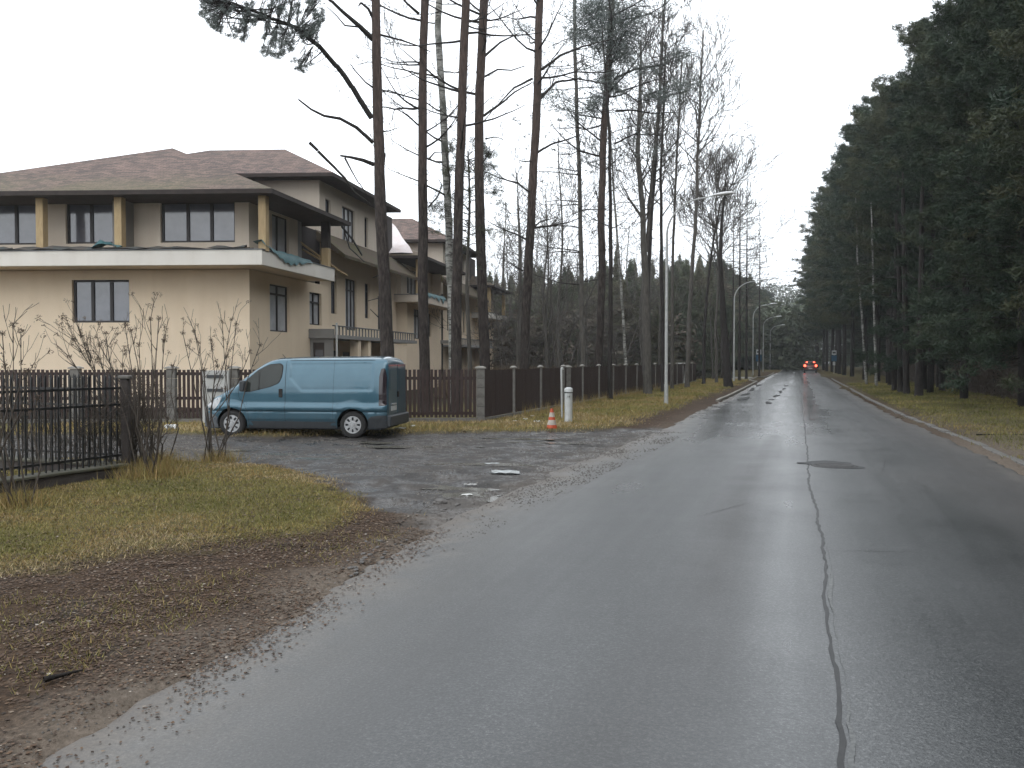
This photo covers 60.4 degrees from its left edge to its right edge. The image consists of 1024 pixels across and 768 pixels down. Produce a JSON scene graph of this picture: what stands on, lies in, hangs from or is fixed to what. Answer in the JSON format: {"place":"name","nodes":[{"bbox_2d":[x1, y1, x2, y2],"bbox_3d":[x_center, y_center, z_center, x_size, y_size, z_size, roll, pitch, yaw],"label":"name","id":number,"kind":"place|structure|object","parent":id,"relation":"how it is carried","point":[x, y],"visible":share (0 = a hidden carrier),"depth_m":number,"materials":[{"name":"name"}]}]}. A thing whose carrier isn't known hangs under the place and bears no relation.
{"place":"outdoors","nodes":[
{"label":"outdoors","id":0,"kind":"place"},
{"bbox_2d":[0,457,382,576],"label":"lawn grass","id":1,"kind":"structure","parent":0,"point":[229,527],"depth_m":10.61,"materials":[{"name":"plant"}]},
{"bbox_2d":[0,0,955,355],"label":"sky","id":2,"kind":"structure","parent":0,"point":[81,80],"materials":[{"name":"white"}]},
{"bbox_2d":[0,364,1023,767],"bbox_3d":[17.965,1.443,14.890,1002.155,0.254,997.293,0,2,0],"label":"ground","id":3,"kind":"structure","parent":0,"point":[384,488],"depth_m":9.38,"materials":[{"name":"soil"}]},
{"bbox_2d":[0,303,63,506],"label":"bare shrub","id":4,"kind":"object","parent":3,"relation":"on","point":[4,480],"visible":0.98,"depth_m":11.07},
{"bbox_2d":[0,373,131,492],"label":"iron railing","id":5,"kind":"object","parent":3,"relation":"on","point":[73,472],"visible":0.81,"depth_m":13.35,"materials":[{"name":"metal"}]},
{"bbox_2d":[0,372,145,475],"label":"twig thicket","id":6,"kind":"object","parent":3,"relation":"on","point":[62,437],"visible":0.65,"depth_m":13.27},
{"bbox_2d":[35,299,157,461],"bbox_3d":[-6.731,0.051,14.445,1.431,2.927,1.356,0,2,16],"label":"bare shrub","id":7,"kind":"object","parent":3,"relation":"on","point":[89,355],"visible":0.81,"depth_m":14.46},
{"bbox_2d":[67,370,186,465],"bbox_3d":[-6.267,0.626,14.211,1.889,1.788,1.773,1,2,35],"label":"twig thicket","id":8,"kind":"object","parent":3,"relation":"on","point":[135,444],"visible":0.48,"depth_m":14.23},
{"bbox_2d":[90,291,169,475],"bbox_3d":[-5.888,0.045,13.685,1.854,2.977,0.810,1,2,37],"label":"bare shrub","id":9,"kind":"object","parent":3,"relation":"on","point":[143,450],"visible":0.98,"depth_m":13.62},
{"bbox_2d":[0,446,262,512],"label":"dry tufts","id":10,"kind":"object","parent":3,"relation":"on","point":[160,470],"visible":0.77,"depth_m":13.61,"materials":[{"name":"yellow plant"}]},
{"bbox_2d":[119,354,186,460],"bbox_3d":[-6.245,0.466,15.524,1.055,2.043,1.350,1,2,40],"label":"bare shrub","id":11,"kind":"object","parent":3,"relation":"on","point":[167,417],"visible":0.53,"depth_m":15.58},
{"bbox_2d":[0,465,424,695],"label":"weed patches","id":12,"kind":"object","parent":3,"relation":"on","point":[101,610],"visible":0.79,"depth_m":7.18,"materials":[{"name":"green plant"}]},
{"bbox_2d":[180,298,282,460],"bbox_3d":[-5.269,-0.080,16.433,1.848,3.081,1.224,0,2,0],"label":"bare shrub","id":13,"kind":"object","parent":3,"relation":"on","point":[208,446],"visible":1,"depth_m":16.55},
{"bbox_2d":[0,458,481,767],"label":"leaf litter","id":14,"kind":"object","parent":3,"relation":"on","point":[149,633],"visible":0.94,"depth_m":6.68,"materials":[{"name":"plant"}]},
{"bbox_2d":[0,366,485,422],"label":"picket fence","id":15,"kind":"object","parent":3,"relation":"on","point":[478,379],"visible":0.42,"depth_m":25.93,"materials":[{"name":"wood"}]},
{"bbox_2d":[202,370,229,422],"bbox_3d":[-8.661,0.402,25.782,0.760,1.600,0.270,0,2,-3],"label":"mailbox cabinet","id":16,"kind":"object","parent":15,"relation":"in","point":[209,380],"visible":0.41,"depth_m":25.67,"materials":[{"name":"plastic"}]},
{"bbox_2d":[0,148,512,407],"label":"apartment building","id":17,"kind":"structure","parent":3,"relation":"on","point":[280,240],"depth_m":32.85,"materials":[{"name":"beige paint"}]},
{"bbox_2d":[0,205,35,244],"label":"window","id":18,"kind":"structure","parent":17,"relation":"in","point":[17,222],"depth_m":32.95,"materials":[{"name":"black"}]},
{"bbox_2d":[67,204,112,243],"bbox_3d":[-15.655,-5.980,32.810,1.857,1.522,0.099,0,2,3],"label":"window","id":19,"kind":"structure","parent":17,"relation":"in","point":[86,223],"depth_m":32.81,"materials":[{"name":"black"}]},
{"bbox_2d":[74,280,128,322],"bbox_3d":[-15.275,-3.085,32.869,2.192,1.589,0.099,0,2,3],"label":"window","id":20,"kind":"structure","parent":17,"relation":"in","point":[104,301],"depth_m":32.86,"materials":[{"name":"black"}]},
{"bbox_2d":[162,203,234,242],"bbox_3d":[-11.575,-5.985,32.597,2.814,1.502,0.099,0,2,3],"label":"window","id":21,"kind":"structure","parent":17,"relation":"in","point":[181,222],"depth_m":32.59,"materials":[{"name":"black"}]},
{"bbox_2d":[270,284,286,331],"bbox_3d":[-9.370,-2.995,34.952,0.105,1.842,1.778,0,2,10],"label":"window","id":22,"kind":"structure","parent":17,"relation":"in","point":[278,294],"depth_m":35.16,"materials":[{"name":"black"}]},
{"bbox_2d":[272,214,286,252],"bbox_3d":[-9.351,-5.810,34.995,0.099,1.720,1.536,0,2,10],"label":"window","id":23,"kind":"structure","parent":17,"relation":"in","point":[278,223],"depth_m":35.14,"materials":[{"name":"black"}]},
{"bbox_2d":[345,278,354,330],"bbox_3d":[-8.158,-3.942,43.808,0.105,2.532,1.559,0,2,10],"label":"window","id":24,"kind":"structure","parent":17,"relation":"in","point":[349,284],"depth_m":44.01,"materials":[{"name":"black"}]},
{"bbox_2d":[205,355,408,437],"bbox_3d":[-5.235,0.266,22.439,4.907,2.055,2.200,0,2,8],"label":"parked van","id":25,"kind":"object","parent":3,"relation":"on","point":[353,396],"visible":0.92,"depth_m":21.52,"materials":[{"name":"blue paint"}]},
{"bbox_2d":[196,0,430,356],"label":"pine tree","id":26,"kind":"object","parent":3,"relation":"on","point":[226,8],"visible":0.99,"depth_m":28.17,"materials":[{"name":"brown plant"}]},
{"bbox_2d":[1,430,678,767],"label":"gravel","id":27,"kind":"structure","parent":3,"relation":"on","point":[620,452],"depth_m":16.59,"materials":[{"name":"gravel"}]},
{"bbox_2d":[6,378,750,437],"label":"verge grass","id":28,"kind":"structure","parent":3,"relation":"on","point":[711,385],"depth_m":28.08,"materials":[{"name":"plant"}]},
{"bbox_2d":[308,0,488,402],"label":"birch tree","id":29,"kind":"object","parent":3,"relation":"on","point":[444,153],"visible":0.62,"depth_m":32.63,"materials":[{"name":"brown plant"}]},
{"bbox_2d":[321,0,499,411],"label":"pine tree","id":30,"kind":"object","parent":3,"relation":"on","point":[423,317],"visible":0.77,"depth_m":30.71,"materials":[{"name":"brown plant"}]},
{"bbox_2d":[356,0,560,411],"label":"pine tree","id":31,"kind":"object","parent":3,"relation":"on","point":[456,314],"visible":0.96,"depth_m":29.74,"materials":[{"name":"brown plant"}]},
{"bbox_2d":[380,0,540,369],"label":"pine tree","id":32,"kind":"object","parent":3,"relation":"on","point":[483,316],"visible":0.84,"depth_m":31.18,"materials":[{"name":"brown plant"}]},
{"bbox_2d":[428,136,518,409],"bbox_3d":[-1.627,-4.094,32.393,3.506,10.239,3.444,-1,2,-39],"label":"young pine","id":33,"kind":"object","parent":3,"relation":"on","point":[468,237],"visible":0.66,"depth_m":32.30,"materials":[{"name":"brown plant"}]},
{"bbox_2d":[493,165,557,368],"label":"slim tree","id":34,"kind":"object","parent":3,"relation":"on","point":[518,303],"visible":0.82,"depth_m":51.97,"materials":[{"name":"grey plant"}]},
{"bbox_2d":[465,219,595,368],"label":"bare tree","id":35,"kind":"object","parent":3,"relation":"on","point":[522,276],"visible":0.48,"depth_m":70.46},
{"bbox_2d":[494,190,577,361],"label":"slim tree","id":36,"kind":"object","parent":3,"relation":"on","point":[518,264],"visible":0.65,"depth_m":65.97,"materials":[{"name":"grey plant"}]},
{"bbox_2d":[487,202,585,367],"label":"slim tree","id":37,"kind":"object","parent":3,"relation":"on","point":[544,323],"visible":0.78,"depth_m":52.18,"materials":[{"name":"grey plant"}]},
{"bbox_2d":[453,185,634,368],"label":"bare tree","id":38,"kind":"object","parent":3,"relation":"on","point":[542,273],"visible":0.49,"depth_m":66.15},
{"bbox_2d":[449,0,662,368],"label":"pine tree","id":39,"kind":"object","parent":3,"relation":"on","point":[538,95],"visible":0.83,"depth_m":37.66,"materials":[{"name":"brown plant"}]},
{"bbox_2d":[531,281,596,365],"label":"sapling","id":40,"kind":"object","parent":3,"relation":"on","point":[562,293],"visible":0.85,"depth_m":58.86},
{"bbox_2d":[489,154,639,345],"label":"bare tree","id":41,"kind":"object","parent":3,"relation":"on","point":[564,240],"visible":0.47,"depth_m":78.58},
{"bbox_2d":[517,129,614,367],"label":"slim tree","id":42,"kind":"object","parent":3,"relation":"on","point":[557,328],"visible":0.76,"depth_m":58.50,"materials":[{"name":"grey plant"}]},
{"bbox_2d":[487,168,659,367],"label":"bare tree","id":43,"kind":"object","parent":3,"relation":"on","point":[575,192],"visible":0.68,"depth_m":70.91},
{"bbox_2d":[490,0,657,366],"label":"slim tree","id":44,"kind":"object","parent":3,"relation":"on","point":[581,288],"visible":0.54,"depth_m":47.68,"materials":[{"name":"brown plant"}]},
{"bbox_2d":[499,146,676,367],"bbox_3d":[3.642,-8.434,62.039,15.564,17.381,11.542,-1,2,-43],"label":"bare tree","id":45,"kind":"object","parent":3,"relation":"on","point":[550,359],"visible":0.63,"depth_m":62.37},
{"bbox_2d":[484,362,695,419],"bbox_3d":[7.432,-0.288,50.867,0.462,1.820,51.696,1,2,19],"label":"board fence","id":46,"kind":"object","parent":3,"relation":"on","point":[507,390],"visible":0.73,"depth_m":33.53,"materials":[{"name":"wood"}]},
{"bbox_2d":[512,383,669,416],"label":"grass tufts","id":47,"kind":"object","parent":3,"relation":"on","point":[583,400],"visible":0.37,"depth_m":36.30,"materials":[{"name":"yellow plant"}]},
{"bbox_2d":[491,106,691,367],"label":"bare tree","id":48,"kind":"object","parent":3,"relation":"on","point":[583,235],"visible":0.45,"depth_m":71.87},
{"bbox_2d":[489,307,701,378],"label":"undergrowth","id":49,"kind":"object","parent":3,"relation":"on","point":[538,359],"visible":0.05,"depth_m":78.51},
{"bbox_2d":[505,0,707,366],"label":"pine tree","id":50,"kind":"object","parent":3,"relation":"on","point":[611,23],"visible":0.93,"depth_m":42.42,"materials":[{"name":"brown plant"}]},
{"bbox_2d":[542,8,674,398],"bbox_3d":[4.409,-8.034,40.541,6.043,17.965,4.229,1,2,21],"label":"slim tree","id":51,"kind":"object","parent":3,"relation":"on","point":[610,336],"visible":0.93,"depth_m":40.78,"materials":[{"name":"brown plant"}]},
{"bbox_2d":[561,114,655,365],"bbox_3d":[5.403,-7.631,50.028,5.622,16.349,4.043,0,2,0],"label":"tree","id":52,"kind":"object","parent":3,"relation":"on","point":[622,306],"visible":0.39,"depth_m":49.81,"materials":[{"name":"grey plant"}]},
{"bbox_2d":[602,280,639,366],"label":"pine tree","id":53,"kind":"object","parent":3,"relation":"on","point":[626,292],"visible":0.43,"depth_m":79.88,"materials":[{"name":"green plant"}]},
{"bbox_2d":[544,184,743,365],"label":"bare tree","id":54,"kind":"object","parent":3,"relation":"on","point":[650,273],"visible":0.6,"depth_m":70.57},
{"bbox_2d":[557,0,752,393],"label":"bare tree","id":55,"kind":"object","parent":3,"relation":"on","point":[644,244],"visible":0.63,"depth_m":46.71,"materials":[{"name":"brown plant"}]},
{"bbox_2d":[586,0,723,391],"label":"bare tree","id":56,"kind":"object","parent":3,"relation":"on","point":[671,75],"visible":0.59,"depth_m":49.57,"materials":[{"name":"brown plant"}]},
{"bbox_2d":[631,312,680,364],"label":"pine tree","id":57,"kind":"object","parent":3,"relation":"on","point":[654,338],"visible":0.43,"depth_m":79.49,"materials":[{"name":"green plant"}]},
{"bbox_2d":[624,232,688,364],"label":"slim tree","id":58,"kind":"object","parent":3,"relation":"on","point":[659,335],"visible":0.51,"depth_m":75.98,"materials":[{"name":"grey plant"}]},
{"bbox_2d":[609,0,723,389],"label":"bare tree","id":59,"kind":"object","parent":3,"relation":"on","point":[651,218],"visible":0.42,"depth_m":51.67,"materials":[{"name":"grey plant"}]},
{"bbox_2d":[642,18,703,388],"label":"bare tree","id":60,"kind":"object","parent":3,"relation":"on","point":[672,287],"visible":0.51,"depth_m":54.63,"materials":[{"name":"brown plant"}]},
{"bbox_2d":[612,0,763,386],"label":"bare tree","id":61,"kind":"object","parent":3,"relation":"on","point":[689,321],"visible":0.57,"depth_m":57.65,"materials":[{"name":"brown plant"}]},
{"bbox_2d":[675,315,707,370],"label":"pine tree","id":62,"kind":"object","parent":3,"relation":"on","point":[699,348],"visible":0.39,"depth_m":87.26,"materials":[{"name":"green plant"}]},
{"bbox_2d":[675,258,708,322],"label":"tree","id":63,"kind":"object","parent":3,"relation":"on","point":[686,269],"visible":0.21,"depth_m":97.74,"materials":[{"name":"green plant"}]},
{"bbox_2d":[664,191,734,403],"bbox_3d":[7.706,-3.438,36.218,2.854,8.810,0.300,1,2,18],"label":"street lamp","id":64,"kind":"object","parent":3,"relation":"on","point":[666,313],"visible":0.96,"depth_m":36.58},
{"bbox_2d":[692,288,721,377],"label":"spruce tree","id":65,"kind":"object","parent":3,"relation":"on","point":[700,305],"visible":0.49,"depth_m":91.21,"materials":[{"name":"green plant"}]},
{"bbox_2d":[646,130,794,383],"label":"bare tree","id":66,"kind":"object","parent":3,"relation":"on","point":[713,229],"visible":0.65,"depth_m":65.56,"materials":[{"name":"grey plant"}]},
{"bbox_2d":[669,118,774,381],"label":"bare tree","id":67,"kind":"object","parent":3,"relation":"on","point":[715,335],"visible":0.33,"depth_m":69.76,"materials":[{"name":"grey plant"}]},
{"bbox_2d":[671,137,782,386],"bbox_3d":[14.396,-8.049,60.160,7.572,16.932,8.758,0,2,0],"label":"bare tree","id":68,"kind":"object","parent":3,"relation":"on","point":[727,376],"visible":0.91,"depth_m":59.70,"materials":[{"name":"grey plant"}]},
{"bbox_2d":[711,283,742,375],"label":"pine tree","id":69,"kind":"object","parent":3,"relation":"on","point":[728,311],"visible":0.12,"depth_m":102.27,"materials":[{"name":"green plant"}]},
{"bbox_2d":[700,211,769,377],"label":"larch tree","id":70,"kind":"object","parent":3,"relation":"on","point":[732,308],"visible":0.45,"depth_m":87.70,"materials":[{"name":"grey plant"}]},
{"bbox_2d":[650,171,824,377],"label":"bare tree","id":71,"kind":"object","parent":3,"relation":"on","point":[772,237],"visible":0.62,"depth_m":88.09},
{"bbox_2d":[726,264,752,358],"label":"pine tree","id":72,"kind":"object","parent":3,"relation":"on","point":[743,323],"visible":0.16,"depth_m":134.88,"materials":[{"name":"green plant"}]},
{"bbox_2d":[706,179,781,380],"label":"larch tree","id":73,"kind":"object","parent":3,"relation":"on","point":[739,324],"visible":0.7,"depth_m":77.75,"materials":[{"name":"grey plant"}]},
{"bbox_2d":[668,211,823,378],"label":"bare tree","id":74,"kind":"object","parent":3,"relation":"on","point":[713,376],"visible":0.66,"depth_m":83.63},
{"bbox_2d":[715,196,784,378],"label":"larch tree","id":75,"kind":"object","parent":3,"relation":"on","point":[746,337],"visible":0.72,"depth_m":83.82,"materials":[{"name":"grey plant"}]},
{"bbox_2d":[737,272,774,369],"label":"spruce tree","id":76,"kind":"object","parent":3,"relation":"on","point":[756,340],"visible":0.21,"depth_m":168.99,"materials":[{"name":"green plant"}]},
{"bbox_2d":[737,218,786,375],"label":"larch tree","id":77,"kind":"object","parent":3,"relation":"on","point":[759,298],"visible":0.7,"depth_m":99.78,"materials":[{"name":"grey plant"}]},
{"bbox_2d":[735,298,829,369],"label":"wood","id":78,"kind":"object","parent":3,"relation":"on","point":[789,341],"visible":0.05,"depth_m":170.60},
{"bbox_2d":[760,277,849,365],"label":"distant wood","id":79,"kind":"object","parent":3,"relation":"on","point":[789,293],"visible":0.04,"depth_m":295.72,"materials":[{"name":"plant"}]},
{"bbox_2d":[797,235,825,369],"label":"pine tree","id":80,"kind":"object","parent":3,"relation":"on","point":[817,332],"visible":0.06,"depth_m":165.07,"materials":[{"name":"green plant"}]},
{"bbox_2d":[791,170,857,372],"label":"pine tree","id":81,"kind":"object","parent":3,"relation":"on","point":[810,238],"visible":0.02,"depth_m":126.46,"materials":[{"name":"green plant"}]},
{"bbox_2d":[795,202,860,371],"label":"pine tree","id":82,"kind":"object","parent":3,"relation":"on","point":[808,285],"visible":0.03,"depth_m":137.99,"materials":[{"name":"green plant"}]},
{"bbox_2d":[797,196,872,373],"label":"pine tree","id":83,"kind":"object","parent":3,"relation":"on","point":[834,325],"visible":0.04,"depth_m":116.03,"materials":[{"name":"green plant"}]},
{"bbox_2d":[806,161,871,376],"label":"pine tree","id":84,"kind":"object","parent":3,"relation":"on","point":[840,319],"visible":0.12,"depth_m":98.01,"materials":[{"name":"green plant"}]},
{"bbox_2d":[797,177,884,374],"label":"pine tree","id":85,"kind":"object","parent":3,"relation":"on","point":[814,256],"visible":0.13,"depth_m":106.55,"materials":[{"name":"green plant"}]},
{"bbox_2d":[812,134,886,369],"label":"pine tree","id":86,"kind":"object","parent":3,"relation":"on","point":[837,307],"visible":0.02,"depth_m":90.03,"materials":[{"name":"green plant"}]},
{"bbox_2d":[812,138,902,379],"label":"pine tree","id":87,"kind":"object","parent":3,"relation":"on","point":[867,311],"visible":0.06,"depth_m":82.68,"materials":[{"name":"green plant"}]},
{"bbox_2d":[816,93,916,380],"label":"pine tree","id":88,"kind":"object","parent":3,"relation":"on","point":[834,207],"visible":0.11,"depth_m":75.77,"materials":[{"name":"green plant"}]},
{"bbox_2d":[818,77,919,384],"bbox_3d":[27.165,-10.935,63.577,9.005,22.417,8.827,-1,2,-27],"label":"pine tree","id":89,"kind":"object","parent":3,"relation":"on","point":[876,119],"visible":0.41,"depth_m":63.14,"materials":[{"name":"green plant"}]},
{"bbox_2d":[827,94,914,382],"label":"pine tree","id":90,"kind":"object","parent":3,"relation":"on","point":[839,223],"visible":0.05,"depth_m":69.17,"materials":[{"name":"green plant"}]},
{"bbox_2d":[852,182,902,390],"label":"pine tree","id":91,"kind":"object","parent":3,"relation":"on","point":[894,380],"visible":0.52,"depth_m":52.37,"materials":[{"name":"brown plant"}]},
{"bbox_2d":[858,175,916,392],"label":"pine tree","id":92,"kind":"object","parent":3,"relation":"on","point":[899,351],"visible":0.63,"depth_m":49.80,"materials":[{"name":"brown plant"}]},
{"bbox_2d":[850,16,958,389],"bbox_3d":[25.497,-11.040,53.472,8.443,23.181,8.614,1,2,38],"label":"pine tree","id":93,"kind":"object","parent":3,"relation":"on","point":[915,34],"visible":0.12,"depth_m":53.20,"materials":[{"name":"green plant"}]},
{"bbox_2d":[875,171,937,393],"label":"pine tree","id":94,"kind":"object","parent":3,"relation":"on","point":[906,382],"visible":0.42,"depth_m":47.81,"materials":[{"name":"brown plant"}]},
{"bbox_2d":[831,378,1023,465],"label":"kerb","id":95,"kind":"structure","parent":3,"relation":"on","point":[1013,458],"depth_m":23.12,"materials":[{"name":"concrete"}]},
{"bbox_2d":[852,57,1012,392],"bbox_3d":[23.718,-8.975,49.128,8.628,19.277,9.669,0,2,14],"label":"pine tree","id":96,"kind":"object","parent":3,"relation":"on","point":[878,235],"visible":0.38,"depth_m":48.95,"materials":[{"name":"green plant"}]},
{"bbox_2d":[883,168,981,395],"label":"pine tree","id":97,"kind":"object","parent":3,"relation":"on","point":[918,390],"visible":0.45,"depth_m":44.32,"materials":[{"name":"brown plant"}]},
{"bbox_2d":[848,382,1023,464],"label":"roadside grass","id":98,"kind":"structure","parent":3,"relation":"on","point":[903,398],"depth_m":33.62,"materials":[{"name":"plant"}]},
{"bbox_2d":[869,349,1017,399],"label":"forest brush","id":99,"kind":"object","parent":3,"relation":"on","point":[982,383],"visible":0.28,"depth_m":46.96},
{"bbox_2d":[883,0,1019,398],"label":"pine tree","id":100,"kind":"object","parent":3,"relation":"on","point":[938,52],"visible":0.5,"depth_m":40.84,"materials":[{"name":"green plant"}]},
{"bbox_2d":[901,3,1022,395],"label":"pine tree","id":101,"kind":"object","parent":3,"relation":"on","point":[938,228],"visible":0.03,"depth_m":44.77,"materials":[{"name":"green plant"}]},
{"bbox_2d":[904,0,1023,406],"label":"pine tree","id":102,"kind":"object","parent":3,"relation":"on","point":[1009,73],"visible":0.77,"depth_m":34.47,"materials":[{"name":"green plant"}]},
{"bbox_2d":[952,2,1022,355],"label":"pine tree","id":103,"kind":"object","parent":3,"relation":"on","point":[980,306],"visible":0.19,"depth_m":36.96,"materials":[{"name":"green plant"}]},
{"bbox_2d":[960,0,1023,318],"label":"pine tree","id":104,"kind":"object","parent":3,"relation":"on","point":[1007,141],"visible":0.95,"depth_m":27.69,"materials":[{"name":"green plant"}]},
{"bbox_2d":[978,79,1023,166],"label":"pine tree","id":105,"kind":"object","parent":3,"relation":"on","point":[1008,100],"visible":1,"depth_m":18.18,"materials":[{"name":"green plant"}]},
{"bbox_2d":[980,17,1023,393],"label":"pine tree","id":106,"kind":"object","parent":3,"relation":"on","point":[1001,191],"visible":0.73,"depth_m":30.77,"materials":[{"name":"green plant"}]},
{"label":"bus platform","id":107,"kind":"structure","parent":3,"relation":"on","visible":0},
{"bbox_2d":[652,218,764,350],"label":"bare tree","id":108,"kind":"object","parent":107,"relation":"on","point":[711,272],"visible":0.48,"depth_m":84.73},
{"bbox_2d":[37,369,1023,767],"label":"road","id":109,"kind":"structure","parent":0,"point":[737,581],"depth_m":6.12,"materials":[{"name":"asphalt"}]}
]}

